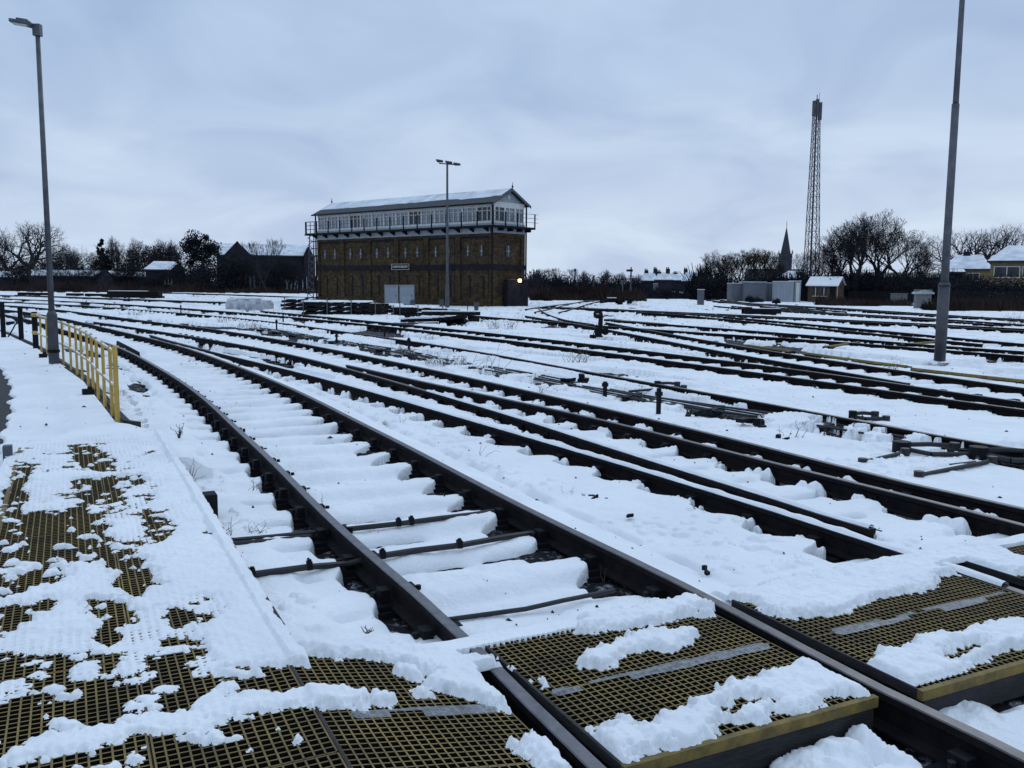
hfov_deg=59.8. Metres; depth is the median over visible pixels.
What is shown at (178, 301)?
railway track
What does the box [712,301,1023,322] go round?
railway track
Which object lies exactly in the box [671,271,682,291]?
house
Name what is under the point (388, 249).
window
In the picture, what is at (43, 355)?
kerb bracket
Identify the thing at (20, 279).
scrub
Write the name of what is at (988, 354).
railway track
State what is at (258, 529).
dead weed
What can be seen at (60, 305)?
loose rail
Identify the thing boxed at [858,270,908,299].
ivy clad tree
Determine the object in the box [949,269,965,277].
house
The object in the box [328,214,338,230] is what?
cabin window
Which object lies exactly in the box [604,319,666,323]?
edge timber
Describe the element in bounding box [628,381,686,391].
angle crank
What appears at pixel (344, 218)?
cabin window
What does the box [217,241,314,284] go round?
warehouse
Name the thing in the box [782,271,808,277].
shed
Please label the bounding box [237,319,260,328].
dead weed
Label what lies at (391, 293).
equipment cabinet
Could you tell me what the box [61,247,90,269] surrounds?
bare tree
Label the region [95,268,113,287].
brick shed
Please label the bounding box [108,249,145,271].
bare tree
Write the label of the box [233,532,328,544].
stretcher rod
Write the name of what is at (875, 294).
palisade fence
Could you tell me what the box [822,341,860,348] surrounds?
edge timber
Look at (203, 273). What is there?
ivy clad tree
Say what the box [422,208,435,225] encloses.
cabin window
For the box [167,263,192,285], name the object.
ivy clad tree
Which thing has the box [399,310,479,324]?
timber pile
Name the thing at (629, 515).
iron scrap
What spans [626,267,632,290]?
semaphore signal
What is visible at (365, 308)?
sleeper stack
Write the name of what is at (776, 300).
scrub
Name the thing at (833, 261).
bare tree
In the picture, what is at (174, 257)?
bare tree
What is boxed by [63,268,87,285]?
bare tree
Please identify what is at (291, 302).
sleeper stack
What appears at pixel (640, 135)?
sky
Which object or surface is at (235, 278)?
ivy clad tree
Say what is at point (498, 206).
cabin window
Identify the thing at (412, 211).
cabin window
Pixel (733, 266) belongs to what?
bare tree
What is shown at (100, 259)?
bare tree
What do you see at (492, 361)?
dead weed
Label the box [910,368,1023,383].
edge timber
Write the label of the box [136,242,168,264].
bare tree
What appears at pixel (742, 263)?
bare tree
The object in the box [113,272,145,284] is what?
brick shed
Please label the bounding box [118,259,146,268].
ivy clad tree
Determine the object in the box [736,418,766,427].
iron scrap
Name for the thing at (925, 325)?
railway track
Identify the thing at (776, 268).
bare tree
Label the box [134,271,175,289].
ivy clad tree
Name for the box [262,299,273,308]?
bulk bag
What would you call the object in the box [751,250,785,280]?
bare tree
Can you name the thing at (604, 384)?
stake
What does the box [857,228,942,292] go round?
bare tree
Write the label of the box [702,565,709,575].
iron scrap
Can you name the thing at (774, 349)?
edge timber
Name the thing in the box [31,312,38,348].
fence post
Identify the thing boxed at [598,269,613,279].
bare tree
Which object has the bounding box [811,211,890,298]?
bare tree
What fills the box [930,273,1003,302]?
ivy clad tree
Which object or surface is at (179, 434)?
dead weed
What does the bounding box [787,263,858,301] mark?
ivy clad tree
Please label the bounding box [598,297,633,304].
scrap heap
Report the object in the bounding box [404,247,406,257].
window
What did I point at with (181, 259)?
ivy clad tree
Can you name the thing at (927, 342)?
edge timber
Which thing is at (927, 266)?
bare tree
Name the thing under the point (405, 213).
cabin window
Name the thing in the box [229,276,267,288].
paling fence
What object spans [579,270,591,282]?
bare tree
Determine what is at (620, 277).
bare tree
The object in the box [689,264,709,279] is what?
bare tree
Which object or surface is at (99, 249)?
conifer
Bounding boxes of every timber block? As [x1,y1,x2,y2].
[17,292,34,294]
[34,293,47,295]
[66,293,83,295]
[85,293,100,296]
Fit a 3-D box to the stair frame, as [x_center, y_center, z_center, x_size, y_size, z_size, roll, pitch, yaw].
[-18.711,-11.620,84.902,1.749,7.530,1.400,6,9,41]
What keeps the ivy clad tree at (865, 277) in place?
on the snow ground at (680, 537)
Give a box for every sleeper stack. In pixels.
[280,297,326,310]
[299,300,399,314]
[358,303,428,312]
[391,305,467,316]
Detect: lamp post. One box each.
[9,17,59,363]
[436,159,460,307]
[934,0,964,360]
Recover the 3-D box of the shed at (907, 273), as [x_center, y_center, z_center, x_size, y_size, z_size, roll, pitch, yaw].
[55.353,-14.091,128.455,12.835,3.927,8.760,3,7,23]
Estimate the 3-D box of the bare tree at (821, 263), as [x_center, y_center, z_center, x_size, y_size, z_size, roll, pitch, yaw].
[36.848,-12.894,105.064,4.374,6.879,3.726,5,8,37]
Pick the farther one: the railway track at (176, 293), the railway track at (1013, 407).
the railway track at (176, 293)
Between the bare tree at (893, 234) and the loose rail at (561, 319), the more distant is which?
the bare tree at (893, 234)
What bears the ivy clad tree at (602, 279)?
on the snow ground at (680, 537)
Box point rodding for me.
[249,327,1014,457]
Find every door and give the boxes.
[796,283,799,301]
[829,287,835,297]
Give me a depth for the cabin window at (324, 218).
82.82 m
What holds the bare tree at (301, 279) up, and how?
on the snow ground at (680, 537)
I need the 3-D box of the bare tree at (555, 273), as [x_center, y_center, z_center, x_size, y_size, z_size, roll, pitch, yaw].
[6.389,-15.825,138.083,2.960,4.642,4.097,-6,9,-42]
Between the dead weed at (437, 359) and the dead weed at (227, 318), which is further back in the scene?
the dead weed at (227, 318)
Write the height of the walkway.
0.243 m
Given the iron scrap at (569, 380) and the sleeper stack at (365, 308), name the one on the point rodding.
the iron scrap at (569, 380)
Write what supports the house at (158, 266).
on the snow ground at (680, 537)
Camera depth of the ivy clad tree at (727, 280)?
110.40 m
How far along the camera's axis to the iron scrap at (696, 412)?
12.81 m
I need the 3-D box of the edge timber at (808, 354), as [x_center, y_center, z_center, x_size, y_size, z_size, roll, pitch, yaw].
[8.531,-0.563,22.311,0.278,0.170,3.921,-1,7,-16]
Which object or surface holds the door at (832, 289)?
in the brick hut
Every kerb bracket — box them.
[39,352,46,357]
[82,386,93,394]
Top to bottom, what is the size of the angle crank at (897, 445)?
0.220 m
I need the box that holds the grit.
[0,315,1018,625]
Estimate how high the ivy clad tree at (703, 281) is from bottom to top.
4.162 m
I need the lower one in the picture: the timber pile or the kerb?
the kerb
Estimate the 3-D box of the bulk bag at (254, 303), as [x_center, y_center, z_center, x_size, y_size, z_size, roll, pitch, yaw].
[-16.451,-5.104,56.981,1.209,0.848,1.149,0,7,0]
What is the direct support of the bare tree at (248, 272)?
on the snow ground at (680, 537)
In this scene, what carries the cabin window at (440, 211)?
in the signal box at (362, 246)
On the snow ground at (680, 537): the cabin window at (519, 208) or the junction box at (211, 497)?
the junction box at (211, 497)
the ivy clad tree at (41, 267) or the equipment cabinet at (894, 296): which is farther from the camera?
the ivy clad tree at (41, 267)
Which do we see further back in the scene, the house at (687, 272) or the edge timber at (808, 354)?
the house at (687, 272)
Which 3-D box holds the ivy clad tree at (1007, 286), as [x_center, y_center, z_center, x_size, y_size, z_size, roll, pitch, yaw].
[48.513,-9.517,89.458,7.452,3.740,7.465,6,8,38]
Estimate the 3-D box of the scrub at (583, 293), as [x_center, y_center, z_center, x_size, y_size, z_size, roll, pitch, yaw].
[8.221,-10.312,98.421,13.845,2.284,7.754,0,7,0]
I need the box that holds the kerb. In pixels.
[0,330,140,426]
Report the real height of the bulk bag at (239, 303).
0.848 m
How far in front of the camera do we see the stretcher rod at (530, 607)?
5.13 m
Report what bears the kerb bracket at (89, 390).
attached to the kerb
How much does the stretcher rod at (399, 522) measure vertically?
0.106 m
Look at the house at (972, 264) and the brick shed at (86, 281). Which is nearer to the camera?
the house at (972, 264)
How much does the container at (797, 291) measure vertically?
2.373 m
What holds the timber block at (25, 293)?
on the snow ground at (680, 537)
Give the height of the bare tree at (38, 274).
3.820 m
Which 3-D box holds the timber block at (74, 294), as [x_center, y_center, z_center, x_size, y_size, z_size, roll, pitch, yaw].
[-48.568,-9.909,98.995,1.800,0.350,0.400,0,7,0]
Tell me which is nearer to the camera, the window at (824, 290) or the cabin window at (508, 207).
the cabin window at (508, 207)
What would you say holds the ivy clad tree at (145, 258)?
on the snow ground at (680, 537)
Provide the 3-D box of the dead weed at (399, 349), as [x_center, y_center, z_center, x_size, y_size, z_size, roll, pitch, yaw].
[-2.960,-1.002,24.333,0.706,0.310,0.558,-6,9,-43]
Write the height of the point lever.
0.492 m
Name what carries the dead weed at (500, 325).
on the snow ground at (680, 537)
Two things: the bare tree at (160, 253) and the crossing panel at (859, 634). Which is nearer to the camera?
the crossing panel at (859, 634)
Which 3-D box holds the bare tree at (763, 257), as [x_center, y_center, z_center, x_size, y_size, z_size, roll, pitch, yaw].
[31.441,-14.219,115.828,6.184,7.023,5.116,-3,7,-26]
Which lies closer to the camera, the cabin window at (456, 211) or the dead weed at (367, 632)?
the dead weed at (367, 632)
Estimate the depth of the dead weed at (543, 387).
15.59 m
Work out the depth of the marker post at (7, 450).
8.34 m
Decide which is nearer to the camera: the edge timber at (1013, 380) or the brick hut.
the edge timber at (1013, 380)
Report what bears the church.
on the snow ground at (680, 537)
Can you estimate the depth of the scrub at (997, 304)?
68.47 m
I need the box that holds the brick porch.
[503,279,528,306]
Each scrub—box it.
[0,279,317,293]
[13,273,28,285]
[201,275,317,289]
[527,269,650,291]
[528,280,646,300]
[638,285,726,299]
[668,263,823,294]
[742,295,763,302]
[772,298,780,303]
[782,267,988,301]
[809,292,912,305]
[920,296,1023,311]
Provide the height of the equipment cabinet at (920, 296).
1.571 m
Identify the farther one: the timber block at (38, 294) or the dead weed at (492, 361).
the timber block at (38, 294)
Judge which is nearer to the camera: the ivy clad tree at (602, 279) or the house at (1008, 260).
the house at (1008, 260)
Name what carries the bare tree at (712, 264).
on the snow ground at (680, 537)
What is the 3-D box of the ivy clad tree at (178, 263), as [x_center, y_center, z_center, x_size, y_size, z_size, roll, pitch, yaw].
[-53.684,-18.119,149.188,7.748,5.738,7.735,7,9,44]
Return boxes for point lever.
[6,321,17,336]
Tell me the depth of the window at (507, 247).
70.53 m
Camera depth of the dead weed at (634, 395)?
14.72 m
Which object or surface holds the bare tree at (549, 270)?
on the snow ground at (680, 537)
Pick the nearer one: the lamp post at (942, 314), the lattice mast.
the lamp post at (942, 314)
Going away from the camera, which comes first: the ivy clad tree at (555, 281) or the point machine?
the point machine
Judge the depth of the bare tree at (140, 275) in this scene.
136.71 m
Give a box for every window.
[317,215,328,230]
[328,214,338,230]
[339,214,349,229]
[350,213,361,229]
[361,212,372,228]
[373,211,384,228]
[384,210,396,227]
[387,248,389,257]
[397,209,409,226]
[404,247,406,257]
[409,209,422,226]
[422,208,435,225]
[435,207,448,224]
[449,206,462,224]
[463,205,477,223]
[466,246,469,255]
[477,204,491,222]
[480,245,482,255]
[494,202,503,222]
[504,202,514,223]
[506,246,509,256]
[514,203,524,224]
[813,287,818,295]
[820,288,826,296]
[967,273,979,280]
[993,266,1019,277]
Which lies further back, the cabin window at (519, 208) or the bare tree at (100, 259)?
the bare tree at (100, 259)
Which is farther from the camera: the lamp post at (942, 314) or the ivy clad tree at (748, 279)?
the ivy clad tree at (748, 279)
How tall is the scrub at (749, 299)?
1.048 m
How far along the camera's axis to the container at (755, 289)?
99.43 m
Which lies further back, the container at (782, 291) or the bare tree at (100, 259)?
the bare tree at (100, 259)
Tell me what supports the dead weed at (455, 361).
on the snow ground at (680, 537)
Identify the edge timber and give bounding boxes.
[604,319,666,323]
[748,345,795,353]
[804,352,911,367]
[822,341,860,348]
[897,341,934,345]
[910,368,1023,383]
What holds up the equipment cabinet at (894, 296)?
on the snow ground at (680, 537)
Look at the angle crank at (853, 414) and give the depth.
12.48 m
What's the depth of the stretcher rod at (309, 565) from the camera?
6.12 m
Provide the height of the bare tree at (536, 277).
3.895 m
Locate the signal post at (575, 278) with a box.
[574,269,575,287]
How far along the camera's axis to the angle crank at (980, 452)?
9.75 m
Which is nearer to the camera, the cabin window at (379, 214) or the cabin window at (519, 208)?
the cabin window at (519, 208)
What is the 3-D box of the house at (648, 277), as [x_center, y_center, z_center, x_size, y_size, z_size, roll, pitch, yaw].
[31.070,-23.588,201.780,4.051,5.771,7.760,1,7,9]
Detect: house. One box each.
[143,261,183,286]
[641,267,656,289]
[654,267,673,291]
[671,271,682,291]
[681,267,696,290]
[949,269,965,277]
[950,249,989,284]
[987,245,1023,300]
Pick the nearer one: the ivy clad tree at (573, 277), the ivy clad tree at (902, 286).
the ivy clad tree at (902, 286)
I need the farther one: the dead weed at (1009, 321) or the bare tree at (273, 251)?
the bare tree at (273, 251)
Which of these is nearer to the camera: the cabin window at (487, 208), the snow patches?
the snow patches
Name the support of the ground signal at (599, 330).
on the snow ground at (680, 537)
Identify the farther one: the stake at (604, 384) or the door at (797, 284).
the door at (797, 284)
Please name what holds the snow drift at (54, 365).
on the snow ground at (680, 537)
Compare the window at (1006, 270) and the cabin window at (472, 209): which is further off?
the window at (1006, 270)
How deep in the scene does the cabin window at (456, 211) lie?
71.50 m
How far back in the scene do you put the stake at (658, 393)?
12.86 m
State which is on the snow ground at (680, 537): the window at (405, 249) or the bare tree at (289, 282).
the bare tree at (289, 282)
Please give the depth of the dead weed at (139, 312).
48.50 m
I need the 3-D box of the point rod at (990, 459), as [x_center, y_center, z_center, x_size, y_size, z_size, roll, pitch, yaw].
[4.579,0.852,9.168,1.347,0.100,0.097,-3,8,-31]
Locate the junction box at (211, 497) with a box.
[202,491,217,516]
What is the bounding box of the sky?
[0,0,1023,282]
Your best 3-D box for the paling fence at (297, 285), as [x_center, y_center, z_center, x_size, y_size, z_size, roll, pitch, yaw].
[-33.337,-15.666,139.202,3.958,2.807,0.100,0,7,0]
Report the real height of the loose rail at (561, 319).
0.170 m
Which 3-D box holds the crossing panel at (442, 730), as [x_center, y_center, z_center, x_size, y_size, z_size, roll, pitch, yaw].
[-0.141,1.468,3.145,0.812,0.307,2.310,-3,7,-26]
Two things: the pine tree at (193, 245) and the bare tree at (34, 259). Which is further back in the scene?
the bare tree at (34, 259)
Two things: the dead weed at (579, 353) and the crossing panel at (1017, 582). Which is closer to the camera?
the crossing panel at (1017, 582)
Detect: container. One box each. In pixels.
[727,283,741,300]
[739,282,766,300]
[766,282,772,300]
[772,281,793,301]
[793,281,800,301]
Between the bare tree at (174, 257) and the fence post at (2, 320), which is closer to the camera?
the fence post at (2, 320)
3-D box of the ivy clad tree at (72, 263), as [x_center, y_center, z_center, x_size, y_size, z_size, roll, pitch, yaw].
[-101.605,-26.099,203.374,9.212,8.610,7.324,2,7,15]
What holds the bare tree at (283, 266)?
on the snow ground at (680, 537)
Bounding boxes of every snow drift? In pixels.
[45,363,65,367]
[927,359,951,362]
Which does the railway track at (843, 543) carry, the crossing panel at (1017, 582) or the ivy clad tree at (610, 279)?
the crossing panel at (1017, 582)
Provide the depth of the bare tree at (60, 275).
136.84 m
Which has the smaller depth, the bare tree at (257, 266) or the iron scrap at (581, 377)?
the iron scrap at (581, 377)
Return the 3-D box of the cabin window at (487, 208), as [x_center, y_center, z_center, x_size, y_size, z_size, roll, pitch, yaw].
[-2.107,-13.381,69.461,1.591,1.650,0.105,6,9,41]
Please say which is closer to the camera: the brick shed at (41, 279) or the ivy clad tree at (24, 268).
the brick shed at (41, 279)
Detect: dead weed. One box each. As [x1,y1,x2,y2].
[117,310,155,314]
[170,423,183,437]
[217,313,238,321]
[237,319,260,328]
[248,523,269,533]
[361,625,373,633]
[393,343,417,352]
[416,350,462,364]
[442,355,467,365]
[463,346,521,370]
[482,313,517,328]
[534,378,556,392]
[561,344,595,362]
[621,385,647,401]
[779,421,807,436]
[1002,309,1023,326]
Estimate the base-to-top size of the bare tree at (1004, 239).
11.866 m
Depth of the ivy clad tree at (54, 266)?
197.96 m
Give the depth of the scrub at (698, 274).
114.32 m
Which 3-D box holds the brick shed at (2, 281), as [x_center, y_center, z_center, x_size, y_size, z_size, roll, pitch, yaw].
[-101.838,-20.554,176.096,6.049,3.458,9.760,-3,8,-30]
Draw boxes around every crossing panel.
[289,656,534,767]
[485,611,878,767]
[731,574,1023,710]
[956,545,1023,590]
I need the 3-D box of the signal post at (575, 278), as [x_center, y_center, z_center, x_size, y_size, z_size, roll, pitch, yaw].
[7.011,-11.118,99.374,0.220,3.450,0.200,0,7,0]
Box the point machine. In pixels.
[741,307,780,313]
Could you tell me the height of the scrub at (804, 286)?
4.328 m
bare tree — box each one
[0,220,77,282]
[0,234,29,270]
[0,266,21,284]
[24,269,46,283]
[42,266,70,283]
[51,242,82,269]
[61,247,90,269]
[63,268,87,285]
[82,251,110,269]
[83,265,105,285]
[101,236,127,270]
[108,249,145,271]
[110,266,127,284]
[120,237,148,270]
[127,265,148,281]
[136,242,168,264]
[150,239,172,260]
[157,268,181,287]
[162,241,185,263]
[229,259,257,288]
[234,241,267,292]
[259,237,288,288]
[260,255,301,287]
[274,260,301,288]
[286,272,304,289]
[527,268,549,276]
[529,271,543,287]
[542,269,556,277]
[547,267,564,277]
[564,269,580,281]
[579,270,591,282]
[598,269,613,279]
[613,273,629,281]
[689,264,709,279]
[701,250,732,274]
[716,251,742,278]
[721,250,769,281]
[732,248,781,281]
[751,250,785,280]
[762,256,786,277]
[787,249,817,274]
[803,224,859,275]
[806,246,845,276]
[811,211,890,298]
[844,208,928,280]
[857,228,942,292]
[902,249,936,277]
[914,229,1004,272]
[953,222,1023,263]
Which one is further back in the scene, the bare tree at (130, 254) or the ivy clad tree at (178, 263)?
the bare tree at (130, 254)
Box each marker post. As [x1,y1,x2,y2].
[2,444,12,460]
[473,303,478,310]
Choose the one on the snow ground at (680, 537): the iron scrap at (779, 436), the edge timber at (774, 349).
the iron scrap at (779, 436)
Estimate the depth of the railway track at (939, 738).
5.97 m
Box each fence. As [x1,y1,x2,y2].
[31,313,119,422]
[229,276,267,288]
[286,276,310,288]
[849,291,913,302]
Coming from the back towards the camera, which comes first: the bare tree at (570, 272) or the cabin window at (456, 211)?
the bare tree at (570, 272)
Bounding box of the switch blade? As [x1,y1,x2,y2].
[116,341,139,355]
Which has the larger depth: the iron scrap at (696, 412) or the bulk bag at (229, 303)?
the bulk bag at (229, 303)
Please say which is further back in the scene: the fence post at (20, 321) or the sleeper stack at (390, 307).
the sleeper stack at (390, 307)
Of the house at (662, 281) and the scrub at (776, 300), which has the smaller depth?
the scrub at (776, 300)
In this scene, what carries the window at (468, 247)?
in the signal box at (362, 246)
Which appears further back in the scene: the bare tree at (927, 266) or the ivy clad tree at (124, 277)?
the ivy clad tree at (124, 277)
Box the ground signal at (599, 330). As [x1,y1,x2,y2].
[590,310,608,337]
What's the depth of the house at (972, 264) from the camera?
120.47 m
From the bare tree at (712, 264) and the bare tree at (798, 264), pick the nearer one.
the bare tree at (712, 264)
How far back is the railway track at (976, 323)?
51.13 m
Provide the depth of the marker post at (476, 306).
60.36 m
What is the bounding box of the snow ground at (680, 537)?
[0,291,1023,767]
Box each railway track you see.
[0,295,224,304]
[0,298,1023,417]
[5,305,1023,562]
[5,310,1023,767]
[6,290,315,298]
[149,335,1023,595]
[460,315,1023,361]
[525,316,1023,396]
[534,300,599,313]
[539,307,1023,333]
[635,312,1023,347]
[704,298,846,312]
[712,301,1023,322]
[713,306,1023,326]
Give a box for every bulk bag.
[225,298,235,308]
[234,297,248,309]
[244,297,264,310]
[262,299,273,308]
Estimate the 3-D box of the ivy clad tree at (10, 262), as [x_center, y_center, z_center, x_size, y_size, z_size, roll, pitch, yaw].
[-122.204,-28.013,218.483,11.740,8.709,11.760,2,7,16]
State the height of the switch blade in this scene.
0.120 m
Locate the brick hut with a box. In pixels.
[806,276,845,301]
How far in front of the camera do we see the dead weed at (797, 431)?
11.04 m
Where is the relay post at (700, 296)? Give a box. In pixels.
[697,289,704,304]
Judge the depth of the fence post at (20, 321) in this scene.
25.80 m
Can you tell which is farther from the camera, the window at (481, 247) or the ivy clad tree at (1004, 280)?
the ivy clad tree at (1004, 280)
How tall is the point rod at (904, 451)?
0.100 m
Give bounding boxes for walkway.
[0,442,347,767]
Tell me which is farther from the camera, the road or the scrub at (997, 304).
the scrub at (997, 304)
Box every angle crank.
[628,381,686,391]
[830,410,889,425]
[892,440,969,456]
[949,445,1023,464]
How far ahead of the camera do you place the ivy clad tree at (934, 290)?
96.29 m
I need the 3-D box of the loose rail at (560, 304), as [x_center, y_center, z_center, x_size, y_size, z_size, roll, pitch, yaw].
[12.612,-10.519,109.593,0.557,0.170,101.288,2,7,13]
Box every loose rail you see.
[0,301,87,307]
[88,306,1023,464]
[525,300,599,310]
[538,306,593,324]
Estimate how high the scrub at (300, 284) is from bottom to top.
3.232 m
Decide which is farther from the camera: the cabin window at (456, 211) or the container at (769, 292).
the container at (769, 292)
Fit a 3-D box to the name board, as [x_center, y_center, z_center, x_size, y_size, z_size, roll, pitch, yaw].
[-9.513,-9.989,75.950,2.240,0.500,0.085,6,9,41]
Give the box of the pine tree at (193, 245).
[179,229,222,266]
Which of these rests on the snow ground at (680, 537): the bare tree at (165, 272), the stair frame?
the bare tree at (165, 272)
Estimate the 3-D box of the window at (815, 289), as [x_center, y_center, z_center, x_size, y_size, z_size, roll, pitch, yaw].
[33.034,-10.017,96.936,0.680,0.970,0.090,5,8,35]
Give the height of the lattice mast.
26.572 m
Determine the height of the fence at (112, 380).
0.970 m
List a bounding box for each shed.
[0,271,14,286]
[31,270,68,285]
[67,270,94,285]
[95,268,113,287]
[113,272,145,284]
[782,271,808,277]
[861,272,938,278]
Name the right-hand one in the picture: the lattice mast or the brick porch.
the lattice mast
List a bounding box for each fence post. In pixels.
[0,302,5,336]
[17,306,23,339]
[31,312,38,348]
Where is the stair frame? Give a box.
[304,221,317,298]
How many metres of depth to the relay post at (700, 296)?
79.92 m
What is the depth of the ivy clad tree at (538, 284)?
109.16 m
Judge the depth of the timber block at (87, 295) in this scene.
97.55 m
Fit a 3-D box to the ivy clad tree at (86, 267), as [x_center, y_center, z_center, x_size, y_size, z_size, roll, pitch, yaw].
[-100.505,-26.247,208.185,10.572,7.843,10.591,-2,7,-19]
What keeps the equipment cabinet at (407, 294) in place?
on the snow ground at (680, 537)
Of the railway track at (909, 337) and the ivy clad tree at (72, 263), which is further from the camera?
the ivy clad tree at (72, 263)
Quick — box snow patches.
[0,429,1023,767]
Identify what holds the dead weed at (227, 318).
on the snow ground at (680, 537)
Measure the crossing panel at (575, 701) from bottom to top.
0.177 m
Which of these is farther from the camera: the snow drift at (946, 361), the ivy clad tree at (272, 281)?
the ivy clad tree at (272, 281)
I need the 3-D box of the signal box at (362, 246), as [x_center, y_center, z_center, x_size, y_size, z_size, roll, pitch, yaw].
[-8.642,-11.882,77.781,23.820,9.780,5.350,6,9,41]
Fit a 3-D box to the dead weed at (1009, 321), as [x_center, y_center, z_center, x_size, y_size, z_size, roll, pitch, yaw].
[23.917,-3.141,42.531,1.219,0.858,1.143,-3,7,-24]
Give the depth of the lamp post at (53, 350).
17.73 m
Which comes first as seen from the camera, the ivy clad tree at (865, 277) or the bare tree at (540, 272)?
the ivy clad tree at (865, 277)
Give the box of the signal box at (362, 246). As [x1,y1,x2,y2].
[305,182,535,306]
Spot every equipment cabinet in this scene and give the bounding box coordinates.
[384,285,398,302]
[399,285,414,304]
[890,293,907,302]
[912,289,934,307]
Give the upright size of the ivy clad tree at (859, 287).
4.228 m
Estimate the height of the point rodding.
0.111 m
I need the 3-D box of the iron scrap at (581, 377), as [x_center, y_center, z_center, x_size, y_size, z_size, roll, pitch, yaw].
[1.345,-0.108,17.291,0.149,0.194,0.158,0,7,0]
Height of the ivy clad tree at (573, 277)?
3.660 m
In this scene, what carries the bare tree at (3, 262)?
on the snow ground at (680, 537)
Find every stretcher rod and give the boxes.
[231,507,502,540]
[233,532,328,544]
[250,530,533,577]
[449,588,615,620]
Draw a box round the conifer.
[89,238,116,270]
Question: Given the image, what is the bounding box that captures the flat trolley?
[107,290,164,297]
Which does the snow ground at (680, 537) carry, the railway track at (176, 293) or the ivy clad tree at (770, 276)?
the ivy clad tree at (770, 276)
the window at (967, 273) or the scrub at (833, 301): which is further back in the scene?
the window at (967, 273)
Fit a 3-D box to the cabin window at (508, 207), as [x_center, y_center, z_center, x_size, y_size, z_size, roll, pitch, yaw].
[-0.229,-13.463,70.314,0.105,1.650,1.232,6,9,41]
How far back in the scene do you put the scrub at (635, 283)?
122.64 m
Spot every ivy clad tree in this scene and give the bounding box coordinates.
[5,253,29,278]
[14,260,37,278]
[16,251,59,271]
[42,260,64,269]
[55,252,85,269]
[63,256,94,269]
[107,261,145,286]
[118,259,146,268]
[122,242,181,269]
[128,245,159,271]
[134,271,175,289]
[162,245,194,273]
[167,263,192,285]
[168,261,196,279]
[177,251,246,290]
[180,268,217,284]
[203,254,260,288]
[251,262,286,290]
[528,276,549,295]
[544,274,567,288]
[559,274,591,284]
[578,273,617,284]
[595,274,625,284]
[686,268,740,299]
[704,270,742,296]
[730,269,778,282]
[754,269,790,282]
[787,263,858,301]
[828,268,879,299]
[842,266,885,300]
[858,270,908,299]
[871,269,932,302]
[899,271,962,300]
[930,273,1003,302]
[958,272,1023,300]
[975,272,1023,299]
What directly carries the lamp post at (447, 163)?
on the snow ground at (680, 537)
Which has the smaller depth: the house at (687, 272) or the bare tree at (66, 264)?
the bare tree at (66, 264)
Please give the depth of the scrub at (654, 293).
109.80 m
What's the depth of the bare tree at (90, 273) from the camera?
136.82 m
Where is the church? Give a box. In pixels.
[744,226,797,281]
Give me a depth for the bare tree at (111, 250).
189.58 m
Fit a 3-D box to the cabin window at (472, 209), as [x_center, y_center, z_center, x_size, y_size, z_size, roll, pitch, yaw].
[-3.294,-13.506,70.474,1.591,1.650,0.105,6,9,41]
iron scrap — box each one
[560,377,588,382]
[577,373,584,381]
[626,513,633,517]
[685,408,711,416]
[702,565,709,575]
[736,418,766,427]
[775,434,789,439]
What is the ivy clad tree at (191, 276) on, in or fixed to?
on the snow ground at (680, 537)
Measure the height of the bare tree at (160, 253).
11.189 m
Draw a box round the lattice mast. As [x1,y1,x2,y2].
[803,94,821,278]
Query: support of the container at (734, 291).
on the snow ground at (680, 537)
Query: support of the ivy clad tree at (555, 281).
on the snow ground at (680, 537)
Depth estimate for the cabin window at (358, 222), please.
79.67 m
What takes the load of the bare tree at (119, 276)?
on the snow ground at (680, 537)
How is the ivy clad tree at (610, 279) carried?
on the snow ground at (680, 537)
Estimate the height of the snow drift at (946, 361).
0.083 m
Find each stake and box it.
[602,381,607,396]
[655,388,662,413]
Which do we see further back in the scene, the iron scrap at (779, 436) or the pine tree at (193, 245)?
the pine tree at (193, 245)
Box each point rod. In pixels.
[858,447,909,462]
[913,455,997,477]
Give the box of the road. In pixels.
[0,369,13,443]
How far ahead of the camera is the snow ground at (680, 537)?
10.20 m
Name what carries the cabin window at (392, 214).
in the signal box at (362, 246)
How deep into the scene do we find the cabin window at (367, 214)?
78.55 m
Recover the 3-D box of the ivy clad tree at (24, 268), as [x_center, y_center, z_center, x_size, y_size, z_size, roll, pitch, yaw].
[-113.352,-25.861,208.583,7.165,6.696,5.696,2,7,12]
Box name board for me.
[391,264,408,269]

